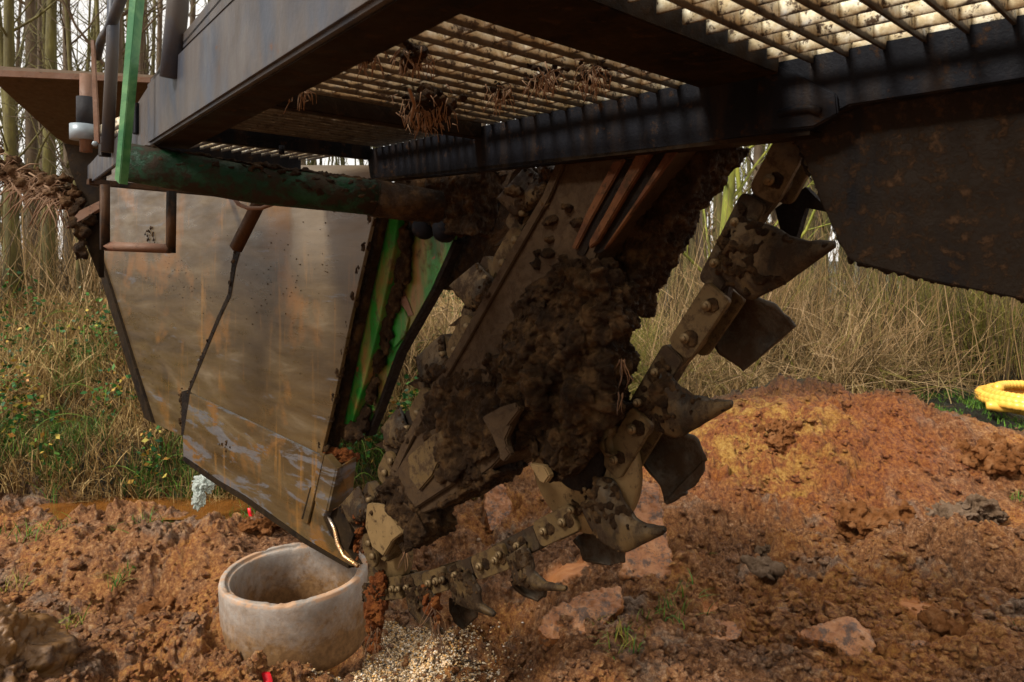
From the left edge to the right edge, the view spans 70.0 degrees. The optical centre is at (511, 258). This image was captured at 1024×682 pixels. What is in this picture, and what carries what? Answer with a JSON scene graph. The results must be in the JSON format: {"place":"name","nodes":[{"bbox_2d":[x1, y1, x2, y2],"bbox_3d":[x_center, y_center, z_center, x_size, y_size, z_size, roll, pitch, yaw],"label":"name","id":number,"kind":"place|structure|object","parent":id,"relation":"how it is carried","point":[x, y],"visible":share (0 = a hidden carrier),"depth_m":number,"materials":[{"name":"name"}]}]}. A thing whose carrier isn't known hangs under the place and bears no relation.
{"place":"outdoors","nodes":[
{"label":"outdoors","id":0,"kind":"place"},
{"bbox_2d":[12,493,256,519],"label":"water","id":1,"kind":"structure","parent":0,"point":[224,506],"depth_m":6.05,"materials":[{"name":"brown liquid"}]},
{"bbox_2d":[307,621,531,681],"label":"gravel","id":2,"kind":"structure","parent":0,"point":[406,673],"depth_m":4.04,"materials":[{"name":"beige gravel"}]},
{"bbox_2d":[0,0,838,260],"label":"sky","id":3,"kind":"structure","parent":0,"point":[350,161],"materials":[{"name":"white"}]},
{"bbox_2d":[0,309,1023,681],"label":"ground","id":4,"kind":"structure","parent":0,"point":[796,509],"depth_m":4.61,"materials":[{"name":"soil"}]},
{"bbox_2d":[0,570,36,592],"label":"grass tuft","id":5,"kind":"object","parent":4,"relation":"on","point":[16,581],"visible":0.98,"depth_m":4.46,"materials":[{"name":"green plant"}]},
{"bbox_2d":[3,511,76,543],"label":"grass tuft","id":6,"kind":"object","parent":4,"relation":"on","point":[29,530],"visible":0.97,"depth_m":5.01,"materials":[{"name":"plant"}]},
{"bbox_2d":[0,598,80,681],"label":"clay boulder","id":7,"kind":"object","parent":4,"relation":"on","point":[44,645],"visible":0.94,"depth_m":3.40,"materials":[{"name":"brown soil"}]},
{"bbox_2d":[59,601,96,629],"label":"grass tuft","id":8,"kind":"object","parent":4,"relation":"on","point":[69,624],"visible":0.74,"depth_m":4.10,"materials":[{"name":"green plant"}]},
{"bbox_2d":[86,564,130,591],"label":"grass tuft","id":9,"kind":"object","parent":4,"relation":"on","point":[116,580],"visible":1,"depth_m":4.53,"materials":[{"name":"green plant"}]},
{"bbox_2d":[125,558,134,570],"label":"grass tuft","id":10,"kind":"object","parent":4,"relation":"on","point":[130,564],"visible":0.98,"depth_m":4.62,"materials":[{"name":"green plant"}]},
{"bbox_2d":[105,505,172,532],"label":"grass tuft","id":11,"kind":"object","parent":4,"relation":"on","point":[150,520],"visible":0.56,"depth_m":5.08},
{"bbox_2d":[133,592,189,616],"bbox_3d":[-2.163,2.172,4.515,0.398,0.221,0.270,0,0,-22],"label":"clay lump","id":12,"kind":"object","parent":4,"relation":"on","point":[155,604],"visible":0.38,"depth_m":4.46,"materials":[{"name":"brown soil"}]},
{"bbox_2d":[191,475,215,511],"bbox_3d":[-2.391,1.827,5.757,0.245,0.306,0.147,0,0,0],"label":"plastic sheet","id":13,"kind":"object","parent":4,"relation":"on","point":[201,485],"visible":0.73,"depth_m":5.71,"materials":[{"name":"grey plastic"}]},
{"bbox_2d":[0,267,463,492],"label":"brambles","id":14,"kind":"object","parent":4,"relation":"on","point":[22,405],"visible":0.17,"depth_m":7.13,"materials":[{"name":"green plant"}]},
{"bbox_2d":[0,332,473,503],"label":"bank grass","id":15,"kind":"structure","parent":4,"relation":"on","point":[97,429],"depth_m":6.50,"materials":[{"name":"green plant"}]},
{"bbox_2d":[222,499,255,518],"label":"grass tuft","id":16,"kind":"object","parent":4,"relation":"on","point":[243,511],"visible":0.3,"depth_m":5.85,"materials":[{"name":"green plant"}]},
{"bbox_2d":[0,281,511,509],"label":"dry grass","id":17,"kind":"structure","parent":4,"relation":"on","point":[127,423],"depth_m":7.08,"materials":[{"name":"plant"}]},
{"bbox_2d":[237,516,284,538],"bbox_3d":[-1.738,1.894,5.111,0.338,0.198,0.254,0,0,0],"label":"clay lump","id":18,"kind":"object","parent":4,"relation":"on","point":[263,526],"visible":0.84,"depth_m":5.06,"materials":[{"name":"brown soil"}]},
{"bbox_2d":[261,671,272,681],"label":"plastic strip","id":19,"kind":"object","parent":4,"relation":"on","point":[266,676],"visible":1,"depth_m":3.57,"materials":[{"name":"red plastic"}]},
{"bbox_2d":[218,542,367,671],"bbox_3d":[-1.218,1.954,4.125,0.805,0.402,0.805,-1,1,0],"label":"concrete ring","id":20,"kind":"object","parent":4,"relation":"on","point":[302,603],"visible":0.84,"depth_m":3.88,"materials":[{"name":"grey concrete"}]},
{"bbox_2d":[484,484,512,533],"bbox_3d":[-0.102,1.859,5.426,0.232,0.391,0.348,0,0,-20],"label":"clay chunk","id":21,"kind":"object","parent":4,"relation":"on","point":[498,507],"visible":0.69,"depth_m":5.38,"materials":[{"name":"brown soil"}]},
{"bbox_2d":[0,0,1023,675],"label":"trencher","id":22,"kind":"object","parent":4,"relation":"on","point":[252,270],"visible":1,"depth_m":2.50,"materials":[{"name":"metal"}]},
{"bbox_2d":[0,157,1023,400],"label":"scrub","id":23,"kind":"object","parent":4,"relation":"on","point":[90,278],"visible":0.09,"depth_m":9.49,"materials":[{"name":"brown plant"}]},
{"bbox_2d":[537,586,623,649],"bbox_3d":[0.364,1.828,3.687,0.518,0.262,0.270,0,0,-41],"label":"clay chunk","id":24,"kind":"object","parent":4,"relation":"on","point":[595,604],"visible":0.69,"depth_m":3.65,"materials":[{"name":"brown soil"}]},
{"bbox_2d":[582,612,648,658],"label":"grass tuft","id":25,"kind":"object","parent":4,"relation":"on","point":[627,633],"visible":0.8,"depth_m":3.38,"materials":[{"name":"green plant"}]},
{"bbox_2d":[618,479,672,580],"bbox_3d":[0.766,1.640,4.329,0.339,0.515,0.598,0,0,0],"label":"clay chunk","id":26,"kind":"object","parent":4,"relation":"on","point":[653,556],"visible":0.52,"depth_m":4.19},
{"bbox_2d":[642,583,714,628],"bbox_3d":[0.795,1.690,3.626,0.373,0.103,0.424,0,0,-15],"label":"grass tuft","id":27,"kind":"object","parent":4,"relation":"on","point":[667,601],"visible":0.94,"depth_m":3.56,"materials":[{"name":"green plant"}]},
{"bbox_2d":[658,568,713,606],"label":"grass tuft","id":28,"kind":"object","parent":4,"relation":"on","point":[683,594],"visible":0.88,"depth_m":3.74,"materials":[{"name":"green plant"}]},
{"bbox_2d":[709,619,741,642],"bbox_3d":[0.971,1.742,3.397,0.172,0.090,0.200,0,0,40],"label":"clay chunk","id":29,"kind":"object","parent":4,"relation":"on","point":[733,633],"visible":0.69,"depth_m":3.37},
{"bbox_2d":[754,544,770,555],"bbox_3d":[1.559,1.773,4.433,0.189,0.119,0.150,0,0,0],"label":"clay lump","id":30,"kind":"object","parent":4,"relation":"on","point":[763,550],"visible":0.4,"depth_m":4.43,"materials":[{"name":"grey soil"}]},
{"bbox_2d":[738,554,787,580],"bbox_3d":[1.418,1.761,4.133,0.263,0.142,0.213,0,0,23],"label":"clay lump","id":31,"kind":"object","parent":4,"relation":"on","point":[765,566],"visible":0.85,"depth_m":4.10,"materials":[{"name":"grey soil"}]},
{"bbox_2d":[755,418,802,453],"bbox_3d":[2.159,1.425,5.918,0.337,0.259,0.341,0,0,-17],"label":"clay lump","id":32,"kind":"object","parent":4,"relation":"on","point":[780,433],"visible":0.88,"depth_m":5.84,"materials":[{"name":"orange soil"}]},
{"bbox_2d":[792,616,875,662],"bbox_3d":[1.401,1.691,3.153,0.362,0.240,0.277,0,0,0],"label":"clay chunk","id":33,"kind":"object","parent":4,"relation":"on","point":[839,637],"visible":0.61,"depth_m":3.14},
{"bbox_2d":[831,498,921,544],"bbox_3d":[2.336,1.711,4.665,0.523,0.328,0.415,0,0,29],"label":"clay lump","id":34,"kind":"object","parent":4,"relation":"on","point":[860,519],"visible":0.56,"depth_m":4.63,"materials":[{"name":"orange soil"}]},
{"bbox_2d":[910,640,925,649],"bbox_3d":[1.729,1.670,3.104,0.133,0.077,0.096,0,0,-33],"label":"clay chunk","id":35,"kind":"object","parent":4,"relation":"on","point":[915,643],"visible":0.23,"depth_m":3.11,"materials":[{"name":"brown soil"}]},
{"bbox_2d":[917,600,972,636],"bbox_3d":[1.932,1.606,3.224,0.240,0.153,0.233,0,0,-38],"label":"clay lump","id":36,"kind":"object","parent":4,"relation":"on","point":[933,619],"visible":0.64,"depth_m":3.20,"materials":[{"name":"brown soil"}]},
{"bbox_2d":[925,493,1009,525],"bbox_3d":[3.199,1.792,5.162,0.618,0.277,0.308,0,0,-7],"label":"clay lump","id":37,"kind":"object","parent":4,"relation":"on","point":[977,508],"visible":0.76,"depth_m":5.11,"materials":[{"name":"soil"}]},
{"bbox_2d":[950,433,1023,488],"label":"clay lump","id":38,"kind":"object","parent":4,"relation":"on","point":[1000,455],"visible":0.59,"depth_m":5.71,"materials":[{"name":"orange soil"}]},
{"bbox_2d":[1002,489,1022,502],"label":"grass tuft","id":39,"kind":"object","parent":4,"relation":"on","point":[1015,496],"visible":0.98,"depth_m":5.45,"materials":[{"name":"green plant"}]},
{"bbox_2d":[60,261,1015,323],"bbox_3d":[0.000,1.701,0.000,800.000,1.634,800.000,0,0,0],"label":"terrain","id":40,"kind":"structure","parent":0,"point":[828,288],"depth_m":46.19,"materials":[{"name":"plant"}]},
{"bbox_2d":[2,0,56,231],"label":"tree","id":41,"kind":"object","parent":40,"relation":"on","point":[39,62],"visible":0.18,"depth_m":18.71,"materials":[{"name":"brown plant"}]},
{"bbox_2d":[0,1,59,218],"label":"tree","id":42,"kind":"object","parent":40,"relation":"on","point":[18,42],"visible":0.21,"depth_m":19.96,"materials":[{"name":"brown plant"}]},
{"bbox_2d":[0,0,74,272],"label":"tree","id":43,"kind":"object","parent":40,"relation":"on","point":[30,132],"visible":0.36,"depth_m":13.60,"materials":[{"name":"brown plant"}]},
{"bbox_2d":[0,0,81,127],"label":"tree","id":44,"kind":"object","parent":40,"relation":"on","point":[16,62],"visible":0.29,"depth_m":13.46,"materials":[{"name":"grey plant"}]},
{"bbox_2d":[19,2,62,175],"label":"tree","id":45,"kind":"object","parent":40,"relation":"on","point":[24,55],"visible":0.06,"depth_m":22.03,"materials":[{"name":"grey plant"}]},
{"bbox_2d":[0,0,86,300],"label":"tree","id":46,"kind":"object","parent":40,"relation":"on","point":[8,29],"visible":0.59,"depth_m":9.84,"materials":[{"name":"grey plant"}]},
{"bbox_2d":[0,11,87,263],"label":"tree","id":47,"kind":"object","parent":40,"relation":"on","point":[38,164],"visible":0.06,"depth_m":20.68,"materials":[{"name":"brown plant"}]},
{"bbox_2d":[0,2,89,207],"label":"tree","id":48,"kind":"object","parent":40,"relation":"on","point":[24,47],"visible":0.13,"depth_m":21.33,"materials":[{"name":"brown plant"}]},
{"bbox_2d":[0,0,94,159],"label":"tree","id":49,"kind":"object","parent":40,"relation":"on","point":[44,25],"visible":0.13,"depth_m":19.93,"materials":[{"name":"brown plant"}]},
{"bbox_2d":[1,0,95,284],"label":"tree","id":50,"kind":"object","parent":40,"relation":"on","point":[41,127],"visible":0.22,"depth_m":12.99,"materials":[{"name":"brown plant"}]},
{"bbox_2d":[22,0,82,277],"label":"tree","id":51,"kind":"object","parent":40,"relation":"on","point":[71,48],"visible":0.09,"depth_m":22.54,"materials":[{"name":"brown plant"}]},
{"bbox_2d":[56,0,79,281],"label":"tree","id":52,"kind":"object","parent":40,"relation":"on","point":[62,63],"visible":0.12,"depth_m":23.21,"materials":[{"name":"brown plant"}]},
{"bbox_2d":[7,0,153,306],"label":"tree","id":53,"kind":"object","parent":40,"relation":"on","point":[69,62],"visible":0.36,"depth_m":10.00,"materials":[{"name":"brown plant"}]},
{"bbox_2d":[56,0,105,270],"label":"tree","id":54,"kind":"object","parent":40,"relation":"on","point":[90,48],"visible":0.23,"depth_m":20.76,"materials":[{"name":"brown plant"}]},
{"bbox_2d":[57,1,105,69],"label":"tree","id":55,"kind":"object","parent":40,"relation":"on","point":[89,37],"visible":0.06,"depth_m":24.79,"materials":[{"name":"brown plant"}]},
{"bbox_2d":[0,0,163,296],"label":"tree","id":56,"kind":"object","parent":40,"relation":"on","point":[3,138],"visible":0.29,"depth_m":10.30,"materials":[{"name":"brown plant"}]},
{"bbox_2d":[11,0,158,298],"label":"tree","id":57,"kind":"object","parent":40,"relation":"on","point":[65,63],"visible":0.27,"depth_m":10.94,"materials":[{"name":"brown plant"}]},
{"bbox_2d":[24,0,150,286],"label":"tree","id":58,"kind":"object","parent":40,"relation":"on","point":[96,12],"visible":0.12,"depth_m":18.45,"materials":[{"name":"brown plant"}]},
{"bbox_2d":[18,0,156,285],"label":"tree","id":59,"kind":"object","parent":40,"relation":"on","point":[77,66],"visible":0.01,"depth_m":21.24,"materials":[{"name":"brown plant"}]},
{"bbox_2d":[73,2,106,70],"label":"tree","id":60,"kind":"object","parent":40,"relation":"on","point":[92,28],"visible":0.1,"depth_m":25.06,"materials":[{"name":"brown plant"}]},
{"bbox_2d":[40,0,150,69],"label":"tree","id":61,"kind":"object","parent":40,"relation":"on","point":[124,20],"visible":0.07,"depth_m":16.05,"materials":[{"name":"grey plant"}]},
{"bbox_2d":[0,0,194,176],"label":"tree","id":62,"kind":"object","parent":40,"relation":"on","point":[120,61],"visible":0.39,"depth_m":10.06,"materials":[{"name":"brown plant"}]},
{"bbox_2d":[57,0,162,74],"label":"tree","id":63,"kind":"object","parent":40,"relation":"on","point":[141,56],"visible":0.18,"depth_m":10.98,"materials":[{"name":"brown plant"}]},
{"bbox_2d":[72,2,157,70],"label":"tree","id":64,"kind":"object","parent":40,"relation":"on","point":[123,37],"visible":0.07,"depth_m":14.36,"materials":[{"name":"brown plant"}]},
{"bbox_2d":[75,0,162,73],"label":"tree","id":65,"kind":"object","parent":40,"relation":"on","point":[159,38],"visible":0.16,"depth_m":13.46,"materials":[{"name":"brown plant"}]},
{"bbox_2d":[40,0,203,298],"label":"tree","id":66,"kind":"object","parent":40,"relation":"on","point":[50,41],"visible":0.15,"depth_m":10.47,"materials":[{"name":"grey plant"}]},
{"bbox_2d":[81,0,162,62],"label":"tree","id":67,"kind":"object","parent":40,"relation":"on","point":[127,4],"visible":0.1,"depth_m":13.93,"materials":[{"name":"brown plant"}]},
{"bbox_2d":[102,0,156,72],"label":"tree","id":68,"kind":"object","parent":40,"relation":"on","point":[147,30],"visible":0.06,"depth_m":24.63,"materials":[{"name":"brown plant"}]},
{"bbox_2d":[123,1,157,74],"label":"tree","id":69,"kind":"object","parent":40,"relation":"on","point":[145,66],"visible":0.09,"depth_m":19.85,"materials":[{"name":"brown plant"}]},
{"bbox_2d":[148,0,164,74],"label":"tree","id":70,"kind":"object","parent":40,"relation":"on","point":[153,39],"visible":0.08,"depth_m":24.95,"materials":[{"name":"brown plant"}]},
{"bbox_2d":[148,0,198,54],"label":"tree","id":71,"kind":"object","parent":40,"relation":"on","point":[192,13],"visible":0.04,"depth_m":19.55,"materials":[{"name":"brown plant"}]},
{"bbox_2d":[392,290,462,400],"bbox_3d":[-1.102,0.771,7.628,2.600,1.566,2.492,0,0,0],"label":"shrub","id":72,"kind":"object","parent":40,"relation":"on","point":[406,366],"visible":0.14,"depth_m":7.39,"materials":[{"name":"beige plant"}]},
{"bbox_2d":[403,290,463,365],"bbox_3d":[-0.233,0.687,8.011,3.509,1.715,2.716,0,0,-22],"label":"shrub","id":73,"kind":"object","parent":40,"relation":"on","point":[448,312],"visible":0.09,"depth_m":7.75,"materials":[{"name":"beige plant"}]},
{"bbox_2d":[0,0,996,299],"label":"wood","id":74,"kind":"object","parent":40,"relation":"on","point":[340,160],"depth_m":28.41,"materials":[{"name":"brown plant"}]},
{"bbox_2d":[668,269,672,307],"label":"tree","id":75,"kind":"object","parent":40,"relation":"on","point":[671,284],"depth_m":18.86,"materials":[{"name":"brown plant"}]},
{"bbox_2d":[672,258,680,324],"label":"tree","id":76,"kind":"object","parent":40,"relation":"on","point":[676,283],"depth_m":13.52,"materials":[{"name":"grey plant"}]},
{"bbox_2d":[628,270,725,399],"bbox_3d":[1.236,1.052,8.487,3.294,2.213,3.092,0,0,30],"label":"shrub","id":77,"kind":"object","parent":40,"relation":"on","point":[642,355],"visible":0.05,"depth_m":8.21,"materials":[{"name":"beige plant"}]},
{"bbox_2d":[683,247,689,308],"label":"tree","id":78,"kind":"object","parent":40,"relation":"on","point":[684,263],"depth_m":21.36,"materials":[{"name":"brown plant"}]},
{"bbox_2d":[695,225,698,288],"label":"tree","id":79,"kind":"object","parent":40,"relation":"on","point":[696,245],"visible":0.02,"depth_m":15.46,"materials":[{"name":"brown plant"}]},
{"bbox_2d":[680,176,744,314],"bbox_3d":[5.043,-6.867,20.573,3.072,17.053,3.400,0,0,-22],"label":"tree","id":80,"kind":"object","parent":40,"relation":"on","point":[682,256],"depth_m":20.72,"materials":[{"name":"brown plant"}]},
{"bbox_2d":[698,204,734,279],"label":"tree","id":81,"kind":"object","parent":40,"relation":"on","point":[699,235],"depth_m":20.45,"materials":[{"name":"brown plant"}]},
{"bbox_2d":[690,147,744,304],"bbox_3d":[3.550,-6.332,15.298,3.192,16.008,2.884,0,0,-2],"label":"tree","id":82,"kind":"object","parent":40,"relation":"on","point":[693,247],"visible":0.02,"depth_m":15.39,"materials":[{"name":"brown plant"}]},
{"bbox_2d":[699,182,751,289],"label":"tree","id":83,"kind":"object","parent":40,"relation":"on","point":[701,240],"visible":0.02,"depth_m":17.31,"materials":[{"name":"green plant"}]},
{"bbox_2d":[709,149,752,245],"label":"tree","id":84,"kind":"object","parent":40,"relation":"on","point":[714,206],"visible":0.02,"depth_m":26.81,"materials":[{"name":"grey plant"}]},
{"bbox_2d":[699,144,767,249],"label":"tree","id":85,"kind":"object","parent":40,"relation":"on","point":[718,204],"visible":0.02,"depth_m":12.93,"materials":[{"name":"green plant"}]},
{"bbox_2d":[708,145,769,208],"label":"tree","id":86,"kind":"object","parent":40,"relation":"on","point":[749,166],"visible":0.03,"depth_m":24.49,"materials":[{"name":"grey plant"}]},
{"bbox_2d":[629,270,851,398],"bbox_3d":[2.150,0.921,8.609,3.013,2.210,3.268,0,0,13],"label":"shrub","id":87,"kind":"object","parent":40,"relation":"on","point":[698,362],"visible":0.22,"depth_m":8.14,"materials":[{"name":"beige plant"}]},
{"bbox_2d":[638,297,849,396],"bbox_3d":[2.588,1.210,8.494,2.574,1.694,2.747,0,0,0],"label":"shrub","id":88,"kind":"object","parent":40,"relation":"on","point":[729,369],"visible":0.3,"depth_m":8.14,"materials":[{"name":"beige plant"}]},
{"bbox_2d":[717,57,782,226],"bbox_3d":[3.530,-2.426,11.287,1.523,8.135,2.588,0,0,29],"label":"mossy tree","id":89,"kind":"object","parent":40,"relation":"on","point":[738,179],"visible":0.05,"depth_m":11.24,"materials":[{"name":"green plant"}]},
{"bbox_2d":[745,144,763,298],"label":"tree","id":90,"kind":"object","parent":40,"relation":"on","point":[758,151],"visible":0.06,"depth_m":12.89,"materials":[{"name":"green plant"}]},
{"bbox_2d":[683,144,830,369],"bbox_3d":[3.068,-2.091,10.521,4.420,7.909,4.966,0,0,-6],"label":"mossy tree","id":91,"kind":"object","parent":40,"relation":"on","point":[728,189],"visible":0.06,"depth_m":9.64,"materials":[{"name":"green plant"}]},
{"bbox_2d":[740,57,783,303],"bbox_3d":[5.104,-7.413,13.375,2.518,18.226,2.858,0,0,-12],"label":"tree","id":92,"kind":"object","parent":40,"relation":"on","point":[751,178],"visible":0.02,"depth_m":13.19,"materials":[{"name":"brown plant"}]},
{"bbox_2d":[663,200,863,385],"bbox_3d":[2.930,0.522,9.149,2.851,3.002,3.126,0,0,29],"label":"shrub","id":93,"kind":"object","parent":40,"relation":"on","point":[783,301],"visible":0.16,"depth_m":8.86,"materials":[{"name":"beige plant"}]},
{"bbox_2d":[744,162,810,296],"bbox_3d":[5.939,-6.215,15.697,3.131,15.702,2.829,0,0,25],"label":"tree","id":94,"kind":"object","parent":40,"relation":"on","point":[802,238],"visible":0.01,"depth_m":15.65,"materials":[{"name":"grey plant"}]},
{"bbox_2d":[742,145,816,328],"bbox_3d":[6.013,-5.264,15.209,3.371,13.885,3.635,0,0,25],"label":"tree","id":95,"kind":"object","parent":40,"relation":"on","point":[807,220],"visible":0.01,"depth_m":15.19,"materials":[{"name":"grey plant"}]},
{"bbox_2d":[741,144,828,319],"bbox_3d":[7.340,-6.129,17.911,4.072,15.516,3.306,0,0,-29],"label":"tree","id":96,"kind":"object","parent":40,"relation":"on","point":[823,221],"visible":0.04,"depth_m":17.94,"materials":[{"name":"grey plant"}]},
{"bbox_2d":[814,214,820,287],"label":"tree","id":97,"kind":"object","parent":40,"relation":"on","point":[820,236],"depth_m":23.80,"materials":[{"name":"brown plant"}]},
{"bbox_2d":[810,176,835,317],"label":"tree","id":98,"kind":"object","parent":40,"relation":"on","point":[814,190],"visible":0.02,"depth_m":18.99,"materials":[{"name":"grey plant"}]},
{"bbox_2d":[814,189,835,291],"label":"tree","id":99,"kind":"object","parent":40,"relation":"on","point":[817,233],"depth_m":21.67,"materials":[{"name":"brown plant"}]},
{"bbox_2d":[685,257,1023,421],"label":"shrub","id":100,"kind":"object","parent":40,"relation":"on","point":[843,369],"visible":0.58,"depth_m":8.55,"materials":[{"name":"beige plant"}]},
{"bbox_2d":[779,273,1018,406],"bbox_3d":[5.043,1.065,9.368,4.037,2.132,3.672,0,0,-22],"label":"shrub","id":101,"kind":"object","parent":40,"relation":"on","point":[903,361],"visible":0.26,"depth_m":8.95,"materials":[{"name":"beige plant"}]},
{"bbox_2d":[792,232,1023,384],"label":"shrub","id":102,"kind":"object","parent":40,"relation":"on","point":[964,341],"visible":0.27,"depth_m":9.77,"materials":[{"name":"beige plant"}]},
{"bbox_2d":[796,264,1023,371],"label":"shrub","id":103,"kind":"object","parent":40,"relation":"on","point":[922,308],"visible":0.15,"depth_m":10.11,"materials":[{"name":"beige plant"}]},
{"bbox_2d":[427,290,1023,408],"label":"rough grass","id":104,"kind":"structure","parent":0,"point":[966,379],"depth_m":8.49,"materials":[{"name":"beige plant"}]},
{"bbox_2d":[889,388,1023,429],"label":"lawn","id":105,"kind":"structure","parent":0,"point":[978,405],"depth_m":8.13,"materials":[{"name":"green plant"}]},
{"bbox_2d":[974,380,1023,415],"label":"hose coil","id":106,"kind":"object","parent":105,"relation":"on","point":[1009,398],"visible":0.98,"depth_m":7.77,"materials":[{"name":"yellow plastic"}]}
]}

